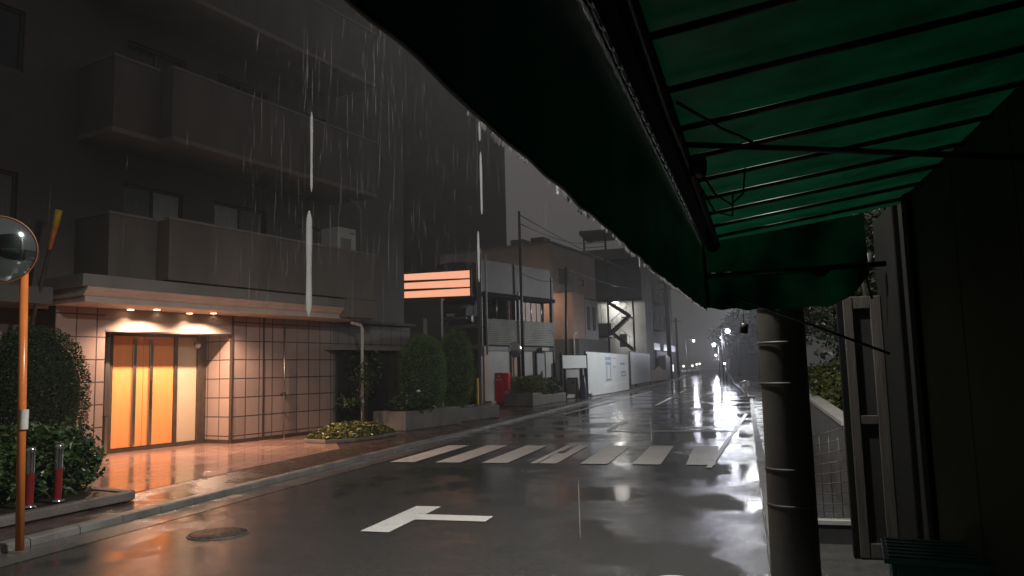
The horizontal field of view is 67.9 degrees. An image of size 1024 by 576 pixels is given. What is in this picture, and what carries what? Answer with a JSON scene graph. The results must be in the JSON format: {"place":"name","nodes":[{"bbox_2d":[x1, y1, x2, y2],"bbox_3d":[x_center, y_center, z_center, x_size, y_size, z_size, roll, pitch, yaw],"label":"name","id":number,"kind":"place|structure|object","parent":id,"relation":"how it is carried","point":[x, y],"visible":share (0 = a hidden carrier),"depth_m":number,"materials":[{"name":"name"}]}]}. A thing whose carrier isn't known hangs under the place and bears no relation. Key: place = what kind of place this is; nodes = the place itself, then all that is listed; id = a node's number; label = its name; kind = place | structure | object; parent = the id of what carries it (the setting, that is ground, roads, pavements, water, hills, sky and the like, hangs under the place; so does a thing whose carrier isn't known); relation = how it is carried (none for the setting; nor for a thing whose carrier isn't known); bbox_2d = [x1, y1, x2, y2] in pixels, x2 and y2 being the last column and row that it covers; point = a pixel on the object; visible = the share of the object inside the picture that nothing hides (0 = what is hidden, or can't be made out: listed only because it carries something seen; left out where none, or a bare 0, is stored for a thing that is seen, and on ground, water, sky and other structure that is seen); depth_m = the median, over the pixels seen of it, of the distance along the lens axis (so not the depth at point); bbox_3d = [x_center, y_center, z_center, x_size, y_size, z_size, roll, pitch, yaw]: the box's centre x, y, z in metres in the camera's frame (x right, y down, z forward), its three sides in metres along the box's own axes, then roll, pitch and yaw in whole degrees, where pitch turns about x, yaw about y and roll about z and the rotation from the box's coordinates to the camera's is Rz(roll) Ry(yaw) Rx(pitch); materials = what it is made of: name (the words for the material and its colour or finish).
{"place":"outdoors","nodes":[
{"label":"outdoors","id":0,"kind":"place"},
{"bbox_2d":[75,435,339,491],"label":"plaza","id":1,"kind":"structure","parent":0,"point":[140,470],"depth_m":13.88,"materials":[{"name":"tile"}]},
{"bbox_2d":[0,325,91,447],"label":"topiary shrub","id":2,"kind":"object","parent":1,"relation":"on","point":[55,390],"visible":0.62,"depth_m":11.68,"materials":[{"name":"green plant"}]},
{"bbox_2d":[0,486,134,526],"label":"kerbed planter","id":3,"kind":"object","parent":1,"relation":"on","point":[81,500],"visible":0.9,"depth_m":8.85,"materials":[{"name":"concrete"}]},
{"bbox_2d":[25,446,36,507],"bbox_3d":[-5.354,2.093,8.442,0.150,0.660,0.148,-3,-6,16],"label":"bollard","id":4,"kind":"object","parent":3,"relation":"on","point":[30,474],"visible":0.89,"depth_m":8.41,"materials":[{"name":"silver metal"}]},
{"bbox_2d":[0,418,108,503],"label":"hedge","id":5,"kind":"object","parent":3,"relation":"in","point":[82,455],"visible":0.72,"depth_m":9.56,"materials":[{"name":"green plant"}]},
{"bbox_2d":[50,443,63,501],"bbox_3d":[-5.258,2.131,8.808,0.150,0.660,0.148,-3,-6,16],"label":"bollard","id":6,"kind":"object","parent":3,"relation":"on","point":[58,472],"visible":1,"depth_m":8.78,"materials":[{"name":"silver metal"}]},
{"bbox_2d":[0,373,697,541],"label":"pavement edge","id":7,"kind":"object","parent":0,"point":[153,497],"visible":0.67,"depth_m":11.58,"materials":[{"name":"grey concrete"}]},
{"bbox_2d":[579,375,586,397],"bbox_3d":[3.669,5.109,39.336,0.439,1.215,0.447,-3,-6,16],"label":"wrapped parasol","id":8,"kind":"object","parent":7,"relation":"on","point":[583,391],"visible":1,"depth_m":39.20,"materials":[{"name":"fabric"}]},
{"bbox_2d":[584,351,629,395],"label":"hoarding","id":9,"kind":"object","parent":7,"relation":"on","point":[608,372],"visible":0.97,"depth_m":45.91,"materials":[{"name":"metal"}]},
{"bbox_2d":[629,351,650,388],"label":"hoarding","id":10,"kind":"object","parent":7,"relation":"on","point":[640,368],"visible":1,"depth_m":58.60,"materials":[{"name":"metal"}]},
{"bbox_2d":[651,366,667,380],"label":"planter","id":11,"kind":"object","parent":7,"relation":"on","point":[658,373],"visible":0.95,"depth_m":75.31,"materials":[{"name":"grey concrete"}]},
{"bbox_2d":[658,281,672,378],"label":"utility pole","id":12,"kind":"object","parent":7,"relation":"on","point":[668,340],"visible":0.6,"depth_m":93.16,"materials":[{"name":"concrete"}]},
{"bbox_2d":[520,215,659,277],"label":"cable","id":13,"kind":"object","parent":12,"relation":"attached to","point":[571,243],"visible":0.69,"depth_m":43.24,"materials":[{"name":"rubber"}]},
{"bbox_2d":[567,269,663,288],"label":"cable","id":14,"kind":"object","parent":12,"relation":"attached to","point":[603,282],"visible":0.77,"depth_m":49.07,"materials":[{"name":"rubber"}]},
{"bbox_2d":[0,370,770,575],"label":"road","id":15,"kind":"structure","parent":0,"point":[672,513],"depth_m":8.51,"materials":[{"name":"grey asphalt"}]},
{"bbox_2d":[186,527,249,539],"bbox_3d":[-3.036,2.538,7.864,0.620,0.009,0.620,-3,-6,16],"label":"manhole cover","id":16,"kind":"object","parent":15,"relation":"on","point":[219,533],"visible":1,"depth_m":7.82,"materials":[{"name":"metal"}]},
{"bbox_2d":[0,371,699,566],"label":"road gutter","id":17,"kind":"object","parent":15,"relation":"on","point":[39,550],"visible":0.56,"depth_m":9.79,"materials":[{"name":"concrete"}]},
{"bbox_2d":[0,215,38,550],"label":"traffic mirror","id":18,"kind":"object","parent":17,"relation":"on","point":[19,250],"visible":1,"depth_m":7.34,"materials":[{"name":"orange paint"}]},
{"bbox_2d":[361,506,492,531],"bbox_3d":[-0.815,2.534,8.342,1.130,0.001,1.460,-3,-6,16],"label":"road parking mark","id":19,"kind":"object","parent":15,"relation":"on","point":[401,519],"visible":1,"depth_m":8.38,"materials":[{"name":"paint"}]},
{"bbox_2d":[391,445,467,461],"bbox_3d":[-1.582,3.310,15.266,0.470,0.001,3.030,-3,-6,16],"label":"road crosswalk bar","id":20,"kind":"object","parent":15,"relation":"on","point":[427,454],"visible":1,"depth_m":15.10,"materials":[{"name":"paint"}]},
{"bbox_2d":[437,445,506,461],"bbox_3d":[-0.736,3.263,15.027,0.470,0.001,3.030,-3,-6,16],"label":"road crosswalk bar","id":21,"kind":"object","parent":15,"relation":"on","point":[462,457],"visible":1,"depth_m":14.91,"materials":[{"name":"paint"}]},
{"bbox_2d":[482,445,546,462],"bbox_3d":[0.109,3.216,14.788,0.470,0.001,3.030,-3,-6,16],"label":"road crosswalk bar","id":22,"kind":"object","parent":15,"relation":"on","point":[510,456],"visible":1,"depth_m":14.59,"materials":[{"name":"paint"}]},
{"bbox_2d":[531,446,586,462],"bbox_3d":[0.955,3.168,14.549,0.470,0.001,3.030,-3,-6,16],"label":"road crosswalk bar","id":23,"kind":"object","parent":15,"relation":"on","point":[555,456],"visible":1,"depth_m":14.22,"materials":[{"name":"paint"}]},
{"bbox_2d":[580,446,628,463],"bbox_3d":[1.800,3.121,14.310,0.470,0.001,3.030,-3,-6,16],"label":"road crosswalk bar","id":24,"kind":"object","parent":15,"relation":"on","point":[606,454],"visible":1,"depth_m":14.04,"materials":[{"name":"paint"}]},
{"bbox_2d":[565,391,651,413],"bbox_3d":[5.679,5.757,39.343,0.130,0.001,25.512,-3,-7,17],"label":"road edge line","id":25,"kind":"object","parent":15,"relation":"on","point":[604,403],"visible":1,"depth_m":34.07,"materials":[{"name":"paint"}]},
{"bbox_2d":[633,446,672,463],"bbox_3d":[2.646,3.074,14.071,0.470,0.001,3.030,-3,-6,16],"label":"road crosswalk bar","id":26,"kind":"object","parent":15,"relation":"on","point":[654,454],"visible":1,"depth_m":13.85,"materials":[{"name":"paint"}]},
{"bbox_2d":[607,430,732,431],"bbox_3d":[3.981,3.586,19.061,3.190,0.001,0.350,-3,-6,16],"label":"road stop line","id":27,"kind":"object","parent":15,"relation":"on","point":[669,430],"visible":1,"depth_m":19.07,"materials":[{"name":"paint"}]},
{"bbox_2d":[681,367,720,371],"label":"guard rail","id":28,"kind":"object","parent":15,"relation":"on","point":[704,369],"visible":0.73,"depth_m":166.73,"materials":[{"name":"metal"}]},
{"bbox_2d":[686,446,717,464],"bbox_3d":[3.492,3.027,13.832,0.470,0.001,3.030,-3,-6,16],"label":"road crosswalk bar","id":29,"kind":"object","parent":15,"relation":"on","point":[702,455],"visible":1,"depth_m":13.67,"materials":[{"name":"paint"}]},
{"bbox_2d":[720,328,729,382],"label":"street lamp","id":30,"kind":"object","parent":15,"relation":"on","point":[727,330],"visible":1,"depth_m":71.96,"materials":[{"name":"metal"}]},
{"bbox_2d":[707,414,746,466],"bbox_3d":[5.412,3.488,18.528,0.100,0.001,13.930,-4,-7,19],"label":"road side line","id":31,"kind":"object","parent":15,"relation":"on","point":[719,452],"visible":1,"depth_m":15.62,"materials":[{"name":"paint"}]},
{"bbox_2d":[135,373,694,493],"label":"pavement","id":32,"kind":"structure","parent":0,"point":[503,409],"depth_m":18.52,"materials":[{"name":"concrete"}]},
{"bbox_2d":[304,420,396,443],"bbox_3d":[-3.847,3.352,18.051,1.860,0.411,2.942,-3,-6,16],"label":"shrub bed","id":33,"kind":"object","parent":32,"relation":"on","point":[348,431],"visible":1,"depth_m":17.26,"materials":[{"name":"green plant"}]},
{"bbox_2d":[335,351,382,420],"bbox_3d":[-3.908,2.695,19.736,1.193,2.094,0.992,-3,-6,16],"label":"sapling","id":34,"kind":"object","parent":32,"relation":"on","point":[360,379],"visible":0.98,"depth_m":19.65,"materials":[{"name":"green plant"}]},
{"bbox_2d":[373,406,460,430],"bbox_3d":[-2.600,3.619,21.191,1.100,0.500,2.600,-5,-7,30],"label":"concrete planter","id":35,"kind":"object","parent":32,"relation":"on","point":[439,416],"visible":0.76,"depth_m":20.33,"materials":[{"name":"concrete"}]},
{"bbox_2d":[386,389,436,413],"bbox_3d":[-2.707,3.135,20.789,1.280,0.749,1.903,-3,-6,16],"label":"shrub","id":36,"kind":"object","parent":35,"relation":"in","point":[410,401],"visible":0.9,"depth_m":20.28,"materials":[{"name":"green plant"}]},
{"bbox_2d":[396,333,447,408],"bbox_3d":[-2.599,2.489,22.037,1.444,2.378,1.453,-3,-6,16],"label":"clipped shrub","id":37,"kind":"object","parent":35,"relation":"in","point":[421,365],"visible":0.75,"depth_m":21.63,"materials":[{"name":"green plant"}]},
{"bbox_2d":[445,360,477,401],"bbox_3d":[-2.163,4.669,38.373,1.680,2.086,3.986,-4,-7,20],"label":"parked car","id":38,"kind":"object","parent":32,"relation":"on","point":[473,398],"visible":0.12,"depth_m":37.01,"materials":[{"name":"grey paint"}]},
{"bbox_2d":[461,405,498,421],"bbox_3d":[-1.525,3.931,23.829,1.000,0.400,2.700,-5,-7,30],"label":"concrete planter","id":39,"kind":"object","parent":32,"relation":"on","point":[472,412],"visible":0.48,"depth_m":23.81,"materials":[{"name":"concrete"}]},
{"bbox_2d":[439,328,474,407],"bbox_3d":[-1.804,2.586,24.202,1.260,2.627,1.266,-3,-6,16],"label":"clipped shrub","id":40,"kind":"object","parent":39,"relation":"in","point":[455,346],"visible":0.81,"depth_m":23.84,"materials":[{"name":"green plant"}]},
{"bbox_2d":[436,249,555,403],"bbox_3d":[-1.036,2.131,39.594,4.190,7.382,6.740,-6,-8,36],"label":"parking stacker","id":41,"kind":"object","parent":32,"relation":"on","point":[491,340],"visible":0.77,"depth_m":38.49,"materials":[{"name":"grey paint"}]},
{"bbox_2d":[404,269,471,299],"bbox_3d":[-3.399,-0.106,35.992,3.400,1.280,0.920,-3,-6,15],"label":"slatted sign","id":42,"kind":"object","parent":41,"relation":"attached to","point":[442,284],"visible":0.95,"depth_m":35.56,"materials":[{"name":"brown"}]},
{"bbox_2d":[424,262,476,286],"bbox_3d":[-2.977,-0.524,39.353,3.986,1.580,1.680,5,-9,-44],"label":"parked car","id":43,"kind":"object","parent":41,"relation":"on","point":[453,266],"visible":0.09,"depth_m":38.84,"materials":[{"name":"paint"}]},
{"bbox_2d":[443,299,493,325],"bbox_3d":[-2.251,1.183,38.754,1.680,1.580,3.986,-4,-7,22],"label":"parked car","id":44,"kind":"object","parent":41,"relation":"on","point":[461,310],"visible":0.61,"depth_m":37.14,"materials":[{"name":"paint"}]},
{"bbox_2d":[460,302,523,323],"bbox_3d":[-0.906,1.369,40.755,1.680,1.580,3.986,-6,-8,36],"label":"parked car","id":45,"kind":"object","parent":41,"relation":"on","point":[492,312],"visible":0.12,"depth_m":39.30,"materials":[{"name":"paint"}]},
{"bbox_2d":[534,351,545,377],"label":"door","id":46,"kind":"structure","parent":41,"relation":"in","point":[540,356],"depth_m":40.06,"materials":[{"name":"grey glass"}]},
{"bbox_2d":[495,373,510,403],"bbox_3d":[-0.393,4.561,34.548,0.690,1.420,0.414,-5,-7,28],"label":"post box","id":47,"kind":"object","parent":32,"relation":"on","point":[502,383],"visible":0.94,"depth_m":34.40,"materials":[{"name":"red metal"}]},
{"bbox_2d":[518,211,524,375],"bbox_3d":[0.430,0.836,34.301,0.150,8.730,0.146,-3,-6,16],"label":"utility pole","id":48,"kind":"object","parent":32,"relation":"on","point":[521,300],"visible":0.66,"depth_m":34.29,"materials":[{"name":"concrete"}]},
{"bbox_2d":[521,224,595,243],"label":"cable","id":49,"kind":"object","parent":48,"relation":"attached to","point":[552,237],"visible":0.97,"depth_m":43.08,"materials":[{"name":"rubber"}]},
{"bbox_2d":[504,392,565,406],"bbox_3d":[1.130,4.890,33.901,1.300,0.550,4.600,-4,-7,22],"label":"block planter","id":50,"kind":"object","parent":32,"relation":"on","point":[522,399],"visible":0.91,"depth_m":31.94,"materials":[{"name":"concrete"}]},
{"bbox_2d":[508,342,521,392],"bbox_3d":[0.171,3.623,32.048,0.458,2.714,0.619,-3,-6,16],"label":"traffic mirror","id":51,"kind":"object","parent":50,"relation":"on","point":[515,349],"visible":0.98,"depth_m":32.10,"materials":[{"name":"grey paint"}]},
{"bbox_2d":[509,375,548,394],"bbox_3d":[0.752,4.210,32.821,1.342,0.908,2.128,-4,-7,22],"label":"clipped hedge","id":52,"kind":"object","parent":50,"relation":"in","point":[530,384],"visible":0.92,"depth_m":32.20,"materials":[{"name":"green plant"}]},
{"bbox_2d":[545,377,562,393],"bbox_3d":[1.544,4.497,34.751,1.330,0.903,2.108,-4,-7,22],"label":"clipped hedge","id":53,"kind":"object","parent":50,"relation":"in","point":[554,385],"visible":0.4,"depth_m":34.35,"materials":[{"name":"green plant"}]},
{"bbox_2d":[565,267,567,398],"bbox_3d":[2.769,2.275,39.022,0.332,6.784,0.160,-3,-6,16],"label":"utility pole","id":54,"kind":"object","parent":32,"relation":"on","point":[566,344],"visible":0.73,"depth_m":39.04,"materials":[{"name":"concrete"}]},
{"bbox_2d":[568,378,577,398],"bbox_3d":[3.001,5.053,38.253,0.060,1.080,0.840,4,-8,-39],"label":"folding sign","id":55,"kind":"object","parent":32,"relation":"on","point":[572,385],"visible":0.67,"depth_m":38.13,"materials":[{"name":"black metal"}]},
{"bbox_2d":[559,353,588,399],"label":"panel gate","id":56,"kind":"structure","parent":32,"relation":"on","point":[575,365],"depth_m":38.88,"materials":[{"name":"metal"}]},
{"bbox_2d":[579,229,655,385],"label":"stair house","id":57,"kind":"structure","parent":32,"relation":"on","point":[625,320],"depth_m":66.65,"materials":[{"name":"concrete"}]},
{"bbox_2d":[601,305,606,322],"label":"door","id":58,"kind":"structure","parent":57,"relation":"in","point":[603,307],"depth_m":68.60,"materials":[{"name":"white metal"}]},
{"bbox_2d":[651,272,674,368],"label":"balcony house","id":59,"kind":"structure","parent":32,"relation":"on","point":[659,325],"depth_m":94.07,"materials":[{"name":"grey concrete"}]},
{"bbox_2d":[658,355,670,380],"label":"gate pillar","id":60,"kind":"structure","parent":32,"relation":"on","point":[663,361],"depth_m":84.40,"materials":[{"name":"concrete"}]},
{"bbox_2d":[404,298,443,405],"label":"building","id":61,"kind":"structure","parent":0,"point":[425,316],"depth_m":34.89,"materials":[{"name":"grey concrete"}]},
{"bbox_2d":[402,47,506,340],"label":"tower block","id":62,"kind":"structure","parent":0,"point":[443,146],"depth_m":63.63,"materials":[{"name":"grey concrete"}]},
{"bbox_2d":[477,232,479,281],"bbox_3d":[-0.050,-0.048,1.149,0.004,0.077,0.004,-3,-6,16],"label":"water drip","id":63,"kind":"object","parent":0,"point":[478,250],"visible":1,"depth_m":1.15,"materials":[{"name":"grey"}]},
{"bbox_2d":[438,237,608,379],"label":"beige house","id":64,"kind":"structure","parent":0,"point":[555,259],"depth_m":53.68,"materials":[{"name":"paint"}]},
{"bbox_2d":[558,269,564,284],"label":"window","id":65,"kind":"structure","parent":64,"relation":"in","point":[561,272],"depth_m":53.85,"materials":[{"name":"glass"}]},
{"bbox_2d":[504,142,887,368],"label":"sky","id":66,"kind":"structure","parent":0,"point":[528,192],"materials":[{"name":"grey"}]},
{"bbox_2d":[730,341,758,374],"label":"hillside house","id":67,"kind":"structure","parent":0,"point":[749,364],"depth_m":121.75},
{"bbox_2d":[680,366,815,373],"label":"ground","id":68,"kind":"structure","parent":0,"point":[697,371],"depth_m":246.51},
{"bbox_2d":[0,0,415,453],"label":"apartment building","id":69,"kind":"structure","parent":68,"relation":"on","point":[157,152],"depth_m":16.80,"materials":[{"name":"concrete"}]},
{"bbox_2d":[0,170,16,218],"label":"window","id":70,"kind":"structure","parent":69,"relation":"in","point":[7,179],"depth_m":13.80,"materials":[{"name":"black glass"}]},
{"bbox_2d":[0,4,23,71],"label":"window","id":71,"kind":"structure","parent":69,"relation":"in","point":[11,20],"depth_m":14.06,"materials":[{"name":"black glass"}]},
{"bbox_2d":[29,209,62,325],"bbox_3d":[-8.295,-0.361,13.514,0.611,2.082,0.124,-3,-6,16],"label":"marker pole","id":72,"kind":"object","parent":69,"relation":"attached to","point":[56,220],"visible":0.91,"depth_m":13.50,"materials":[{"name":"yellow metal"}]},
{"bbox_2d":[110,336,143,448],"bbox_3d":[-8.123,2.180,16.038,0.085,2.335,0.704,-5,-7,30],"label":"door","id":73,"kind":"structure","parent":69,"relation":"in","point":[126,415],"depth_m":16.03,"materials":[{"name":"glass"}]},
{"bbox_2d":[122,183,181,250],"bbox_3d":[-7.725,-1.312,16.243,0.060,1.620,1.430,-5,-7,30],"label":"window","id":74,"kind":"structure","parent":69,"relation":"in","point":[136,200],"depth_m":16.27,"materials":[{"name":"grey glass"}]},
{"bbox_2d":[127,40,184,98],"bbox_3d":[-7.801,-4.372,16.578,0.060,1.620,1.430,-5,-7,30],"label":"window","id":75,"kind":"structure","parent":69,"relation":"in","point":[142,54],"depth_m":16.57,"materials":[{"name":"black glass"}]},
{"bbox_2d":[141,336,173,445],"bbox_3d":[-7.749,2.238,16.657,0.110,2.335,0.732,-5,-7,30],"label":"door","id":76,"kind":"structure","parent":69,"relation":"in","point":[158,352],"depth_m":16.65,"materials":[{"name":"glass"}]},
{"bbox_2d":[214,202,264,233],"bbox_3d":[-6.568,-1.132,18.243,0.060,1.640,1.540,-5,-7,30],"label":"window","id":77,"kind":"structure","parent":69,"relation":"in","point":[226,215],"depth_m":18.29,"materials":[{"name":"glass"}]},
{"bbox_2d":[217,75,265,99],"bbox_3d":[-6.644,-4.193,18.578,0.060,1.640,1.540,-5,-7,30],"label":"window","id":78,"kind":"structure","parent":69,"relation":"in","point":[220,79],"depth_m":18.63,"materials":[{"name":"black glass"}]},
{"bbox_2d":[299,225,320,243],"bbox_3d":[-5.380,-0.869,20.276,0.060,1.500,1.000,-5,-7,30],"label":"window","id":79,"kind":"structure","parent":69,"relation":"in","point":[316,233],"depth_m":20.42,"materials":[{"name":"grey glass"}]},
{"bbox_2d":[321,226,355,250],"bbox_3d":[-4.510,-0.988,19.755,0.642,1.080,0.650,-5,-7,30],"label":"air conditioner","id":80,"kind":"object","parent":69,"relation":"on","point":[341,237],"visible":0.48,"depth_m":19.54,"materials":[{"name":"white metal"}]},
{"bbox_2d":[335,351,387,422],"bbox_3d":[-4.084,2.855,21.460,0.174,2.130,2.740,-5,-7,30],"label":"alcove door","id":81,"kind":"structure","parent":69,"relation":"in","point":[376,401],"depth_m":21.14,"materials":[{"name":"black glass"}]},
{"bbox_2d":[0,377,682,553],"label":"kerb","id":82,"kind":"structure","parent":68,"relation":"on","point":[51,534],"depth_m":10.36,"materials":[{"name":"concrete"}]},
{"bbox_2d":[672,345,676,374],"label":"house","id":83,"kind":"structure","parent":68,"relation":"on","point":[674,361],"depth_m":149.33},
{"bbox_2d":[672,318,679,375],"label":"utility pole","id":84,"kind":"object","parent":68,"relation":"on","point":[677,354],"visible":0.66,"depth_m":132.65,"materials":[{"name":"concrete"}]},
{"bbox_2d":[729,374,770,572],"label":"kerb","id":85,"kind":"structure","parent":68,"relation":"on","point":[760,456],"depth_m":12.43,"materials":[{"name":"concrete"}]},
{"bbox_2d":[727,369,889,575],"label":"path","id":86,"kind":"structure","parent":0,"point":[838,560],"depth_m":6.54,"materials":[{"name":"grey concrete"}]},
{"bbox_2d":[707,326,731,372],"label":"tree","id":87,"kind":"object","parent":86,"relation":"on","point":[717,339],"visible":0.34,"depth_m":153.24,"materials":[{"name":"green plant"}]},
{"bbox_2d":[716,317,757,375],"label":"tree","id":88,"kind":"object","parent":86,"relation":"on","point":[738,348],"visible":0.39,"depth_m":116.43,"materials":[{"name":"green plant"}]},
{"bbox_2d":[723,308,760,378],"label":"tree","id":89,"kind":"object","parent":86,"relation":"on","point":[735,326],"visible":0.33,"depth_m":86.74,"materials":[{"name":"green plant"}]},
{"bbox_2d":[739,380,754,398],"bbox_3d":[11.048,4.777,35.776,0.658,0.860,0.448,-3,-6,16],"label":"guard post","id":90,"kind":"object","parent":86,"relation":"on","point":[746,383],"visible":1,"depth_m":35.66,"materials":[{"name":"white metal"}]},
{"bbox_2d":[742,306,828,345],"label":"tree","id":91,"kind":"object","parent":86,"relation":"on","point":[806,326],"visible":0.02,"depth_m":59.63,"materials":[{"name":"green plant"}]},
{"bbox_2d":[757,307,821,575],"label":"utility pole","id":92,"kind":"object","parent":86,"relation":"on","point":[794,542],"visible":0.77,"depth_m":5.32,"materials":[{"name":"concrete"}]},
{"bbox_2d":[808,358,842,410],"bbox_3d":[5.525,2.019,12.771,1.346,1.688,9.281,-3,-6,16],"label":"garden hedge","id":93,"kind":"object","parent":86,"relation":"on","point":[825,385],"visible":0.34,"depth_m":11.46,"materials":[{"name":"green plant"}]},
{"bbox_2d":[809,393,849,510],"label":"garden wall","id":94,"kind":"structure","parent":86,"relation":"on","point":[826,416],"depth_m":9.28,"materials":[{"name":"concrete"}]},
{"bbox_2d":[812,427,851,544],"bbox_3d":[2.900,1.688,6.683,0.680,1.094,0.110,-3,-6,16],"label":"wire fence","id":95,"kind":"object","parent":86,"relation":"on","point":[833,530],"visible":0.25,"depth_m":6.64,"materials":[{"name":"metal"}]},
{"bbox_2d":[804,214,875,362],"bbox_3d":[7.574,0.395,15.627,4.517,5.457,4.162,-3,-6,16],"label":"tree","id":96,"kind":"object","parent":86,"relation":"on","point":[806,313],"visible":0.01,"depth_m":16.40,"materials":[{"name":"green plant"}]},
{"bbox_2d":[804,207,886,373],"bbox_3d":[5.061,0.549,10.777,1.574,4.222,1.756,1,-7,-22],"label":"tree","id":97,"kind":"object","parent":86,"relation":"on","point":[871,217],"visible":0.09,"depth_m":10.79,"materials":[{"name":"green plant"}]},
{"bbox_2d":[835,86,1023,575],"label":"shop building","id":98,"kind":"structure","parent":86,"relation":"on","point":[933,408],"depth_m":3.84,"materials":[{"name":"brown wood"}]},
{"bbox_2d":[344,0,1023,354],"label":"awning","id":99,"kind":"object","parent":98,"relation":"attached to","point":[704,155],"visible":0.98,"depth_m":2.31,"materials":[{"name":"green fabric"}]},
{"bbox_2d":[306,211,311,315],"bbox_3d":[-0.243,-0.030,0.910,0.008,0.127,0.008,-3,-6,16],"label":"water drip","id":100,"kind":"object","parent":99,"relation":"on","point":[308,263],"visible":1,"depth_m":0.91,"materials":[{"name":"grey"}]},
{"bbox_2d":[310,112,312,191],"bbox_3d":[-0.250,-0.170,0.947,0.003,0.102,0.003,-3,-6,16],"label":"water drip","id":101,"kind":"object","parent":99,"relation":"attached to","point":[311,154],"visible":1,"depth_m":0.95,"materials":[{"name":"grey"}]},
{"bbox_2d":[480,152,482,213],"bbox_3d":[-0.048,-0.163,1.181,0.004,0.099,0.004,-3,-6,16],"label":"water drip","id":102,"kind":"object","parent":99,"relation":"on","point":[481,196],"visible":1,"depth_m":1.18,"materials":[{"name":"grey"}]},
{"bbox_2d":[733,309,748,333],"bbox_3d":[1.517,0.220,5.041,0.098,0.169,0.052,-3,-6,16],"label":"hanging weight","id":103,"kind":"object","parent":99,"relation":"hanging from","point":[743,327],"visible":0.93,"depth_m":5.01,"materials":[{"name":"metal"}]},
{"bbox_2d":[842,296,898,557],"bbox_3d":[2.910,1.111,6.179,0.285,2.090,0.080,-3,-6,16],"label":"door","id":104,"kind":"structure","parent":98,"relation":"in","point":[862,318],"depth_m":6.15,"materials":[{"name":"grey wood"}]},
{"bbox_3d":[2.073,1.730,3.566,0.540,0.362,0.480,-4,-7,21],"label":"storage box","id":105,"kind":"object","parent":86,"relation":"on","visible":0},
{"bbox_2d":[881,537,991,575],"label":"plastic crate","id":106,"kind":"object","parent":105,"relation":"on","point":[912,557],"visible":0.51,"depth_m":3.51,"materials":[{"name":"plastic"}]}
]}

